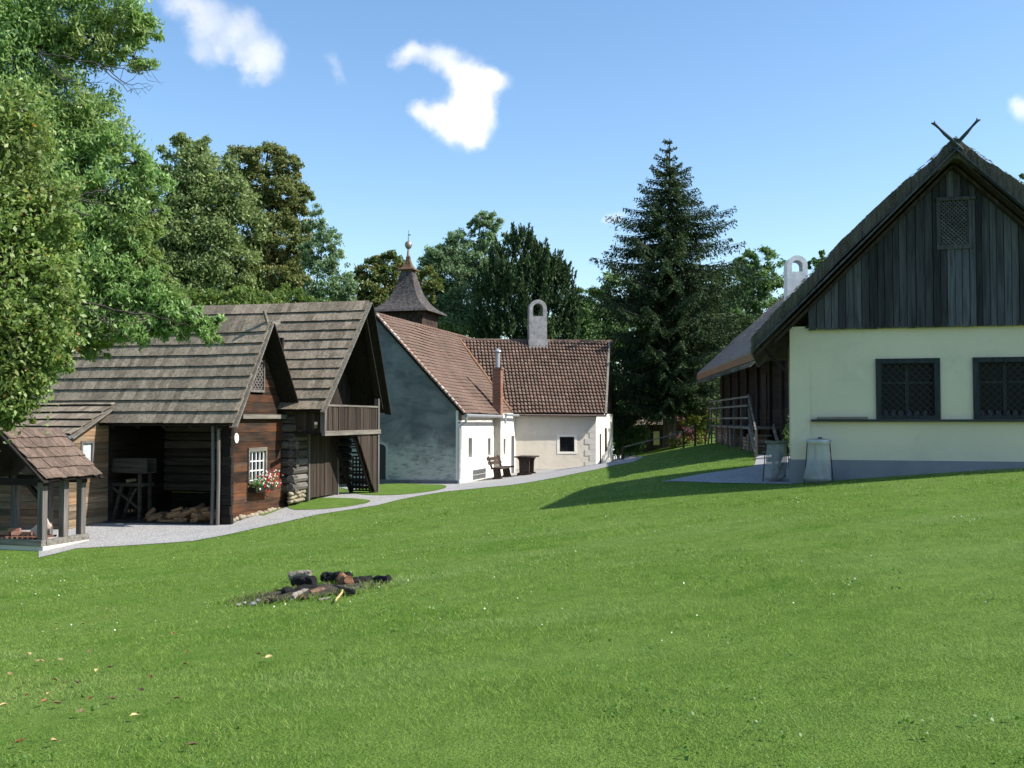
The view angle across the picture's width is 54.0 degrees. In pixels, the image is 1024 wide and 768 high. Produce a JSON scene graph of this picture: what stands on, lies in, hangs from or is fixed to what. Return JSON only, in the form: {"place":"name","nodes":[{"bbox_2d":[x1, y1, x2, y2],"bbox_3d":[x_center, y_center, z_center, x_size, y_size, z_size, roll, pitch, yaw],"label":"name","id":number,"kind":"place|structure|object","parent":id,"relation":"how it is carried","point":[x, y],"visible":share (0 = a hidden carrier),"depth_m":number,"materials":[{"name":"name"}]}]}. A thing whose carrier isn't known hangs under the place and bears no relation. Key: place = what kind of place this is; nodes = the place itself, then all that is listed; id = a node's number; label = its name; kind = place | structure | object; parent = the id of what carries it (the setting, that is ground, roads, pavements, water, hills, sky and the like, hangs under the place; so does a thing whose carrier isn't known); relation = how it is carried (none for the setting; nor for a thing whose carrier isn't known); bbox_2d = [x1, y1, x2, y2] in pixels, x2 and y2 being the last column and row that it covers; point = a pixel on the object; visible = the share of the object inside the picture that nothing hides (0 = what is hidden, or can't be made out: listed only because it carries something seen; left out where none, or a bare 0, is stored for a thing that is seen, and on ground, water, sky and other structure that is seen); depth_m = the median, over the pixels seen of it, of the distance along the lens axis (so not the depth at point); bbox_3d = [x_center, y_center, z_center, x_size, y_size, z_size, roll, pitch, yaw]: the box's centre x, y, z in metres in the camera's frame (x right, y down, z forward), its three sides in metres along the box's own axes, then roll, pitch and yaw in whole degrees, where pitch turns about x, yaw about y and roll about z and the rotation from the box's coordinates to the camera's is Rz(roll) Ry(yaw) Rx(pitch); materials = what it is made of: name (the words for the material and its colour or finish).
{"place":"outdoors","nodes":[
{"label":"outdoors","id":0,"kind":"place"},
{"bbox_2d":[126,478,135,482],"bbox_3d":[-9.962,2.527,26.282,0.260,0.116,0.097,1,-2,-23],"label":"wood block","id":1,"kind":"object","parent":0,"point":[130,480],"depth_m":26.24,"materials":[{"name":"brown wood"}]},
{"bbox_2d":[105,506,220,523],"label":"earth floor","id":2,"kind":"structure","parent":0,"point":[131,519],"depth_m":25.98,"materials":[{"name":"soil"}]},
{"bbox_2d":[110,458,156,520],"bbox_3d":[-9.941,2.871,26.198,1.270,1.870,0.530,-1,-2,18],"label":"chaff cutter","id":3,"kind":"object","parent":2,"relation":"on","point":[139,466],"visible":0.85,"depth_m":26.06,"materials":[{"name":"brown wood"}]},
{"bbox_2d":[146,512,161,521],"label":"firewood log","id":4,"kind":"object","parent":2,"relation":"on","point":[153,517],"visible":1,"depth_m":25.64,"materials":[{"name":"brown wood"}]},
{"bbox_2d":[178,517,191,521],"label":"firewood log","id":5,"kind":"object","parent":2,"relation":"on","point":[182,519],"visible":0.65,"depth_m":25.39,"materials":[{"name":"brown wood"}]},
{"bbox_2d":[194,516,202,521],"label":"firewood log","id":6,"kind":"object","parent":2,"relation":"on","point":[196,518],"visible":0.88,"depth_m":25.17,"materials":[{"name":"brown wood"}]},
{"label":"firewood log","id":7,"kind":"object","parent":2,"relation":"on","visible":0},
{"bbox_2d":[178,507,188,517],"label":"firewood log","id":8,"kind":"object","parent":7,"relation":"on","point":[184,510],"visible":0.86,"depth_m":25.48,"materials":[{"name":"brown wood"}]},
{"bbox_2d":[181,509,192,517],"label":"firewood log","id":9,"kind":"object","parent":8,"relation":"on","point":[187,513],"visible":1,"depth_m":25.42,"materials":[{"name":"brown wood"}]},
{"bbox_2d":[21,455,642,556],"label":"gravel path","id":10,"kind":"structure","parent":0,"point":[105,534],"depth_m":24.98,"materials":[{"name":"grey gravel"}]},
{"bbox_2d":[288,498,369,509],"bbox_3d":[-5.113,3.296,27.721,2.400,0.138,2.426,0,-2,0],"label":"grass patch","id":11,"kind":"object","parent":10,"relation":"on","point":[313,503],"visible":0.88,"depth_m":27.59,"materials":[{"name":"green plant"}]},
{"bbox_2d":[486,455,513,479],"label":"garden bench","id":12,"kind":"object","parent":10,"relation":"on","point":[497,471],"visible":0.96,"depth_m":40.16,"materials":[{"name":"brown wood"}]},
{"bbox_2d":[514,455,538,474],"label":"garden table","id":13,"kind":"object","parent":10,"relation":"on","point":[526,464],"visible":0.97,"depth_m":40.69,"materials":[{"name":"brown wood"}]},
{"bbox_2d":[0,431,1023,767],"bbox_3d":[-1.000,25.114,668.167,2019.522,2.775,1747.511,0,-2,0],"label":"lawn","id":14,"kind":"structure","parent":0,"point":[458,741],"depth_m":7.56,"materials":[{"name":"green plant"}]},
{"bbox_2d":[0,77,104,451],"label":"leafy tree","id":15,"kind":"object","parent":14,"relation":"on","point":[33,332],"visible":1,"depth_m":9.92,"materials":[{"name":"green plant"}]},
{"bbox_2d":[0,428,104,550],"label":"garden shelter","id":16,"kind":"object","parent":14,"relation":"on","point":[51,457],"visible":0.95,"depth_m":21.96,"materials":[{"name":"brown wood"}]},
{"bbox_2d":[0,531,10,534],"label":"loose brick","id":17,"kind":"object","parent":16,"relation":"on","point":[5,533],"visible":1,"depth_m":21.84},
{"bbox_2d":[11,531,23,534],"bbox_3d":[-10.757,3.245,21.853,0.240,0.070,0.120,1,-2,-23],"label":"loose brick","id":18,"kind":"object","parent":16,"relation":"on","point":[17,533],"visible":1,"depth_m":21.80,"materials":[{"name":"orange brick"}]},
{"bbox_2d":[8,528,20,531],"bbox_3d":[-10.845,3.176,21.905,0.240,0.070,0.120,0,-2,-11],"label":"loose brick","id":19,"kind":"object","parent":18,"relation":"on","point":[14,529],"visible":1,"depth_m":21.85,"materials":[{"name":"orange brick"}]},
{"bbox_2d":[22,531,32,534],"bbox_3d":[-10.503,3.244,21.823,0.240,0.070,0.120,0,-2,11],"label":"loose brick","id":20,"kind":"object","parent":16,"relation":"on","point":[27,533],"visible":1,"depth_m":21.77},
{"bbox_2d":[30,518,51,535],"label":"pile","id":21,"kind":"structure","parent":16,"relation":"on","point":[34,529],"depth_m":21.77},
{"bbox_2d":[0,0,226,378],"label":"ash tree","id":22,"kind":"object","parent":14,"relation":"on","point":[135,282],"visible":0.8,"depth_m":15.38,"materials":[{"name":"green plant"}]},
{"bbox_2d":[0,309,298,529],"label":"timber barn","id":23,"kind":"structure","parent":14,"relation":"on","point":[232,383],"depth_m":25.91,"materials":[{"name":"brown wood"}]},
{"bbox_2d":[80,441,94,462],"bbox_3d":[-10.711,1.824,25.306,0.100,0.780,0.500,-1,-2,18],"label":"window","id":24,"kind":"structure","parent":23,"relation":"in","point":[87,447],"depth_m":25.40,"materials":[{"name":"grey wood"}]},
{"bbox_2d":[246,447,266,483],"bbox_3d":[-6.655,2.118,26.134,0.125,0.930,0.860,-1,-2,18],"label":"window","id":25,"kind":"structure","parent":23,"relation":"in","point":[256,463],"depth_m":26.15,"materials":[{"name":"grey wood"}]},
{"bbox_2d":[249,469,282,492],"bbox_3d":[-6.397,2.534,26.307,0.569,0.603,1.433,-1,-2,18],"label":"flower box","id":26,"kind":"object","parent":23,"relation":"attached to","point":[264,487],"visible":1,"depth_m":26.05,"materials":[{"name":"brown wood"}]},
{"bbox_2d":[127,131,280,295],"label":"broad tree","id":27,"kind":"object","parent":14,"relation":"on","point":[203,245],"visible":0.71,"depth_m":51.23,"materials":[{"name":"green plant"}]},
{"bbox_2d":[74,300,390,503],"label":"wooden house","id":28,"kind":"structure","parent":14,"relation":"on","point":[333,355],"depth_m":28.65,"materials":[{"name":"brown wood"}]},
{"bbox_2d":[310,435,336,497],"bbox_3d":[-5.466,2.347,29.032,0.072,1.766,1.894,0,-2,14],"label":"door","id":29,"kind":"structure","parent":28,"relation":"in","point":[323,456],"depth_m":28.98,"materials":[{"name":"brown wood"}]},
{"bbox_2d":[179,282,331,305],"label":"bushy tree","id":30,"kind":"object","parent":14,"relation":"on","point":[234,295],"visible":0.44,"depth_m":43.56,"materials":[{"name":"green plant"}]},
{"bbox_2d":[221,141,319,299],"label":"brown tree","id":31,"kind":"object","parent":14,"relation":"on","point":[279,267],"visible":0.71,"depth_m":53.72,"materials":[{"name":"green plant"}]},
{"bbox_2d":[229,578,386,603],"bbox_3d":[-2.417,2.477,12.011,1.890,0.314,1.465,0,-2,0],"label":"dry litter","id":32,"kind":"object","parent":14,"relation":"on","point":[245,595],"visible":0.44,"depth_m":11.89,"materials":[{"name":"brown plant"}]},
{"bbox_2d":[213,574,412,607],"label":"rank grass","id":33,"kind":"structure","parent":14,"relation":"on","point":[359,591],"depth_m":11.62,"materials":[{"name":"green plant"}]},
{"bbox_2d":[246,582,380,602],"bbox_3d":[-2.450,2.484,11.992,1.469,0.189,1.346,-1,-2,27],"label":"ash patch","id":34,"kind":"object","parent":14,"relation":"on","point":[326,589],"visible":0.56,"depth_m":11.79,"materials":[{"name":"soil"}]},
{"bbox_2d":[281,584,317,593],"bbox_3d":[-2.525,2.446,11.921,0.449,0.129,0.114,1,-2,-30],"label":"burnt log","id":35,"kind":"object","parent":34,"relation":"on","point":[285,590],"visible":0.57,"depth_m":11.89,"materials":[{"name":"grey wood"}]},
{"bbox_2d":[289,588,307,599],"bbox_3d":[-2.465,2.439,11.683,0.080,0.105,0.631,0,-2,7],"label":"burnt log","id":36,"kind":"object","parent":35,"relation":"on","point":[299,592],"visible":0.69,"depth_m":11.51,"materials":[{"name":"white wood"}]},
{"bbox_2d":[290,575,317,585],"bbox_3d":[-2.611,2.479,12.620,0.358,0.158,0.151,-1,-2,22],"label":"burnt log","id":37,"kind":"object","parent":34,"relation":"on","point":[302,580],"visible":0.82,"depth_m":12.57,"materials":[{"name":"brown wood"}]},
{"bbox_2d":[288,570,311,579],"bbox_3d":[-2.880,2.597,13.664,0.327,0.140,0.124,0,-2,11],"label":"burnt log","id":38,"kind":"object","parent":37,"relation":"on","point":[299,573],"visible":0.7,"depth_m":13.63,"materials":[{"name":"grey wood"}]},
{"bbox_2d":[308,587,324,593],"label":"burnt log","id":39,"kind":"object","parent":34,"relation":"on","point":[316,590],"visible":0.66,"depth_m":11.65,"materials":[{"name":"brown wood"}]},
{"bbox_2d":[335,589,343,601],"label":"burnt log","id":40,"kind":"object","parent":34,"relation":"on","point":[339,595],"visible":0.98,"depth_m":11.11,"materials":[{"name":"beige wood"}]},
{"bbox_2d":[333,585,355,594],"bbox_3d":[-1.965,2.386,11.694,0.060,0.124,0.945,1,-2,-25],"label":"burnt log","id":41,"kind":"object","parent":34,"relation":"on","point":[345,589],"visible":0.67,"depth_m":11.50,"materials":[{"name":"brown wood"}]},
{"bbox_2d":[336,572,353,583],"bbox_3d":[-2.048,2.408,12.338,0.141,0.148,0.418,1,-2,-26],"label":"burnt log","id":42,"kind":"object","parent":34,"relation":"on","point":[342,578],"visible":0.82,"depth_m":12.23,"materials":[{"name":"brown wood"}]},
{"bbox_2d":[352,575,371,582],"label":"burnt log","id":43,"kind":"object","parent":34,"relation":"on","point":[359,578],"visible":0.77,"depth_m":12.30,"materials":[{"name":"grey wood"}]},
{"bbox_2d":[372,574,391,582],"bbox_3d":[-1.575,2.357,12.187,0.283,0.116,0.111,-2,-3,43],"label":"burnt log","id":44,"kind":"object","parent":34,"relation":"on","point":[383,578],"visible":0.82,"depth_m":12.13,"materials":[{"name":"brown wood"}]},
{"bbox_2d":[296,203,360,301],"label":"slender tree","id":45,"kind":"object","parent":14,"relation":"on","point":[335,286],"visible":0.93,"depth_m":50.05,"materials":[{"name":"green plant"}]},
{"bbox_2d":[320,571,352,582],"bbox_3d":[-2.232,2.458,12.800,0.462,0.182,0.163,-1,-2,26],"label":"burnt log","id":46,"kind":"object","parent":14,"relation":"on","point":[326,576],"visible":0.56,"depth_m":12.78,"materials":[{"name":"brown wood"}]},
{"bbox_2d":[332,249,444,307],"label":"autumn tree","id":47,"kind":"object","parent":14,"relation":"on","point":[372,290],"visible":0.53,"depth_m":55.64,"materials":[{"name":"green plant"}]},
{"bbox_2d":[353,484,445,494],"bbox_3d":[-3.697,3.622,34.779,2.883,0.361,10.344,0,-2,-3],"label":"grass patch","id":48,"kind":"object","parent":14,"relation":"on","point":[402,489],"visible":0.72,"depth_m":32.20,"materials":[{"name":"green plant"}]},
{"bbox_2d":[416,210,509,338],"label":"airy tree","id":49,"kind":"object","parent":14,"relation":"on","point":[464,264],"visible":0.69,"depth_m":59.67,"materials":[{"name":"green plant"}]},
{"bbox_2d":[339,230,617,486],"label":"whitewashed house","id":50,"kind":"structure","parent":14,"relation":"on","point":[462,407],"depth_m":44.88,"materials":[{"name":"paint"}]},
{"bbox_2d":[379,442,387,479],"bbox_3d":[-5.163,3.063,38.722,0.820,1.700,0.031,-1,-2,15],"label":"arched door","id":51,"kind":"structure","parent":50,"relation":"in","point":[383,465],"depth_m":38.65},
{"bbox_2d":[560,437,573,451],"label":"window","id":52,"kind":"structure","parent":50,"relation":"in","point":[566,443],"depth_m":45.51,"materials":[{"name":"black glass"}]},
{"bbox_2d":[605,428,606,450],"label":"end window","id":53,"kind":"structure","parent":50,"relation":"in","point":[605,428],"depth_m":48.10,"materials":[{"name":"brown wood"}]},
{"bbox_2d":[5,462,1018,640],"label":"clover flowers","id":54,"kind":"object","parent":14,"relation":"on","point":[522,554],"visible":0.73,"depth_m":12.39,"materials":[{"name":"white plant"}]},
{"bbox_2d":[0,478,1023,767],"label":"lawn weeds","id":55,"kind":"object","parent":14,"relation":"on","point":[974,716],"visible":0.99,"depth_m":5.76,"materials":[{"name":"green plant"}]},
{"bbox_2d":[468,221,582,339],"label":"dark evergreen","id":56,"kind":"object","parent":14,"relation":"on","point":[546,276],"visible":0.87,"depth_m":57.81,"materials":[{"name":"green plant"}]},
{"bbox_2d":[510,312,619,394],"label":"shade tree","id":57,"kind":"object","parent":14,"relation":"on","point":[557,334],"depth_m":76.50,"materials":[{"name":"green plant"}]},
{"bbox_2d":[559,287,624,348],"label":"broad tree","id":58,"kind":"object","parent":14,"relation":"on","point":[587,323],"visible":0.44,"depth_m":65.60,"materials":[{"name":"green plant"}]},
{"bbox_2d":[580,270,650,442],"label":"shade tree","id":59,"kind":"object","parent":14,"relation":"on","point":[593,292],"visible":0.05,"depth_m":71.58,"materials":[{"name":"green plant"}]},
{"bbox_2d":[613,441,646,455],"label":"light bush","id":60,"kind":"object","parent":14,"relation":"on","point":[617,453],"visible":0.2,"depth_m":54.77,"materials":[{"name":"green plant"}]},
{"bbox_2d":[613,411,653,456],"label":"green bush","id":61,"kind":"object","parent":14,"relation":"on","point":[634,435],"visible":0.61,"depth_m":53.56,"materials":[{"name":"green plant"}]},
{"bbox_2d":[622,424,695,459],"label":"path handrail","id":62,"kind":"object","parent":14,"relation":"on","point":[694,425],"visible":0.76,"depth_m":45.54,"materials":[{"name":"grey wood"}]},
{"bbox_2d":[635,412,683,452],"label":"hut","id":63,"kind":"object","parent":14,"relation":"on","point":[656,444],"visible":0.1,"depth_m":58.88,"materials":[{"name":"brown wood"}]},
{"bbox_2d":[614,284,719,428],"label":"shade tree","id":64,"kind":"object","parent":14,"relation":"on","point":[637,368],"depth_m":83.49,"materials":[{"name":"green plant"}]},
{"bbox_2d":[575,138,770,447],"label":"spruce tree","id":65,"kind":"object","parent":14,"relation":"on","point":[673,300],"visible":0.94,"depth_m":51.05,"materials":[{"name":"green plant"}]},
{"bbox_2d":[675,414,698,443],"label":"purple bush","id":66,"kind":"object","parent":14,"relation":"on","point":[679,427],"visible":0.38,"depth_m":55.83,"materials":[{"name":"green plant"}]},
{"bbox_2d":[677,435,707,445],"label":"red fence","id":67,"kind":"object","parent":14,"relation":"on","point":[689,439],"visible":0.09,"depth_m":57.90,"materials":[{"name":"paint"}]},
{"bbox_2d":[666,406,719,447],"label":"yellow maple","id":68,"kind":"object","parent":14,"relation":"on","point":[700,421],"visible":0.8,"depth_m":49.71,"materials":[{"name":"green plant"}]},
{"bbox_2d":[681,407,720,435],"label":"bush","id":69,"kind":"object","parent":14,"relation":"on","point":[713,429],"visible":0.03,"depth_m":65.60,"materials":[{"name":"green plant"}]},
{"bbox_2d":[681,263,746,433],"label":"shade tree","id":70,"kind":"object","parent":14,"relation":"on","point":[715,317],"depth_m":73.04,"materials":[{"name":"green plant"}]},
{"bbox_2d":[717,427,723,441],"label":"tile stack","id":71,"kind":"object","parent":14,"relation":"on","point":[718,436],"visible":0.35,"depth_m":40.27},
{"bbox_2d":[724,428,739,443],"bbox_3d":[8.384,1.970,38.274,0.531,0.635,0.760,0,-2,4],"label":"tile stack","id":72,"kind":"object","parent":14,"relation":"on","point":[725,430],"visible":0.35,"depth_m":38.00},
{"bbox_2d":[729,428,743,444],"bbox_3d":[8.312,1.959,37.377,0.526,0.635,0.760,0,-2,4],"label":"tile stack","id":73,"kind":"object","parent":14,"relation":"on","point":[737,433],"visible":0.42,"depth_m":37.00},
{"bbox_2d":[743,437,750,449],"bbox_3d":[8.041,1.982,33.684,0.538,0.415,0.760,0,-2,4],"label":"tile stack","id":74,"kind":"object","parent":14,"relation":"on","point":[745,440],"visible":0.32,"depth_m":33.58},
{"bbox_2d":[695,255,807,456],"bbox_3d":[12.318,-1.026,37.953,9.111,8.260,16.107,0,-2,4],"label":"back farmhouse","id":75,"kind":"object","parent":14,"relation":"on","point":[754,400],"visible":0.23,"depth_m":36.48,"materials":[{"name":"brown wood"}]},
{"bbox_2d":[750,373,766,429],"bbox_3d":[8.727,1.052,35.722,0.026,2.750,3.700,0,-2,4],"label":"dark door","id":76,"kind":"structure","parent":75,"relation":"in","point":[764,375],"depth_m":34.40,"materials":[{"name":"brown wood"}]},
{"bbox_2d":[713,245,793,346],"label":"broad tree","id":77,"kind":"object","parent":14,"relation":"on","point":[765,300],"visible":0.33,"depth_m":65.72,"materials":[{"name":"green plant"}]},
{"bbox_2d":[747,434,766,450],"bbox_3d":[7.969,1.898,32.688,0.534,0.525,0.760,0,-2,4],"label":"tile stack","id":78,"kind":"object","parent":14,"relation":"on","point":[759,444],"visible":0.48,"depth_m":32.31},
{"bbox_2d":[779,415,789,455],"bbox_3d":[8.101,1.667,29.581,0.550,1.518,0.523,2,-3,-42],"label":"plant","id":79,"kind":"object","parent":14,"relation":"on","point":[785,432],"visible":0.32,"depth_m":29.50,"materials":[{"name":"green plant"}]},
{"bbox_2d":[807,249,825,273],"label":"broad tree","id":80,"kind":"object","parent":14,"relation":"on","point":[815,261],"visible":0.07,"depth_m":62.05,"materials":[{"name":"green plant"}]},
{"bbox_2d":[804,437,833,483],"bbox_3d":[6.522,1.634,21.397,0.580,1.006,0.631,-1,-2,33],"label":"litter stand","id":81,"kind":"object","parent":14,"relation":"on","point":[818,473],"visible":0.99,"depth_m":21.32,"materials":[{"name":"metal"}]},
{"bbox_2d":[750,118,1023,483],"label":"thatched house","id":82,"kind":"structure","parent":14,"relation":"on","point":[891,329],"depth_m":21.28,"materials":[{"name":"beige paint"}]},
{"bbox_2d":[876,358,940,418],"bbox_3d":[8.446,0.104,21.470,1.280,1.290,0.270,-1,-2,15],"label":"window","id":83,"kind":"structure","parent":82,"relation":"in","point":[906,388],"depth_m":21.48,"materials":[{"name":"metal"}]},
{"bbox_2d":[972,357,1023,418],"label":"window","id":84,"kind":"structure","parent":82,"relation":"in","point":[998,382],"depth_m":21.01,"materials":[{"name":"metal"}]},
{"bbox_2d":[1015,173,1023,183],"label":"broad tree","id":85,"kind":"object","parent":14,"relation":"on","point":[1021,175],"visible":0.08,"depth_m":50.25,"materials":[{"name":"green plant"}]},
{"bbox_2d":[2,0,1023,372],"label":"sky","id":86,"kind":"structure","parent":0,"point":[420,117],"materials":[{"name":"blue"}]},
{"bbox_2d":[666,454,791,483],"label":"paved path","id":87,"kind":"structure","parent":0,"point":[753,474],"depth_m":24.43,"materials":[{"name":"concrete"}]},
{"bbox_2d":[762,441,788,481],"bbox_3d":[5.921,1.746,22.543,0.520,0.921,0.542,-2,-3,40],"label":"litter stand","id":88,"kind":"object","parent":87,"relation":"on","point":[775,464],"visible":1,"depth_m":22.38,"materials":[{"name":"grey metal"}]},
{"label":"firewood log","id":89,"kind":"object","parent":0,"visible":0},
{"bbox_2d":[197,514,207,520],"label":"firewood log","id":90,"kind":"object","parent":89,"relation":"on","point":[201,518],"visible":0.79,"depth_m":25.23,"materials":[{"name":"brown wood"}]},
{"bbox_2d":[191,511,205,518],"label":"firewood log","id":91,"kind":"object","parent":90,"relation":"on","point":[194,514],"visible":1,"depth_m":25.27,"materials":[{"name":"brown wood"}]},
{"bbox_2d":[192,503,204,511],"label":"firewood log","id":92,"kind":"object","parent":91,"relation":"on","point":[198,507],"visible":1,"depth_m":25.41,"materials":[{"name":"brown wood"}]},
{"bbox_2d":[202,511,215,516],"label":"firewood log","id":93,"kind":"object","parent":90,"relation":"on","point":[205,513],"visible":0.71,"depth_m":25.23,"materials":[{"name":"brown wood"}]},
{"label":"firewood log","id":94,"kind":"object","parent":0,"visible":0},
{"bbox_2d":[166,511,181,517],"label":"firewood log","id":95,"kind":"object","parent":94,"relation":"on","point":[173,514],"visible":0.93,"depth_m":25.65,"materials":[{"name":"brown wood"}]},
{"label":"firewood log","id":96,"kind":"object","parent":94,"relation":"on","visible":0},
{"bbox_2d":[171,507,182,511],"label":"firewood log","id":97,"kind":"object","parent":96,"relation":"on","point":[177,509],"visible":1,"depth_m":25.68,"materials":[{"name":"brown wood"}]},
{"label":"firewood log","id":98,"kind":"object","parent":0,"visible":0},
{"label":"firewood log","id":99,"kind":"object","parent":98,"relation":"on","visible":0},
{"bbox_2d":[199,507,209,512],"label":"firewood log","id":100,"kind":"object","parent":99,"relation":"on","point":[204,509],"visible":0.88,"depth_m":25.36,"materials":[{"name":"brown wood"}]},
{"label":"firewood log","id":101,"kind":"object","parent":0,"visible":0},
{"bbox_2d":[145,507,155,516],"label":"firewood log","id":102,"kind":"object","parent":101,"relation":"on","point":[152,511],"visible":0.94,"depth_m":25.91,"materials":[{"name":"brown wood"}]}
]}

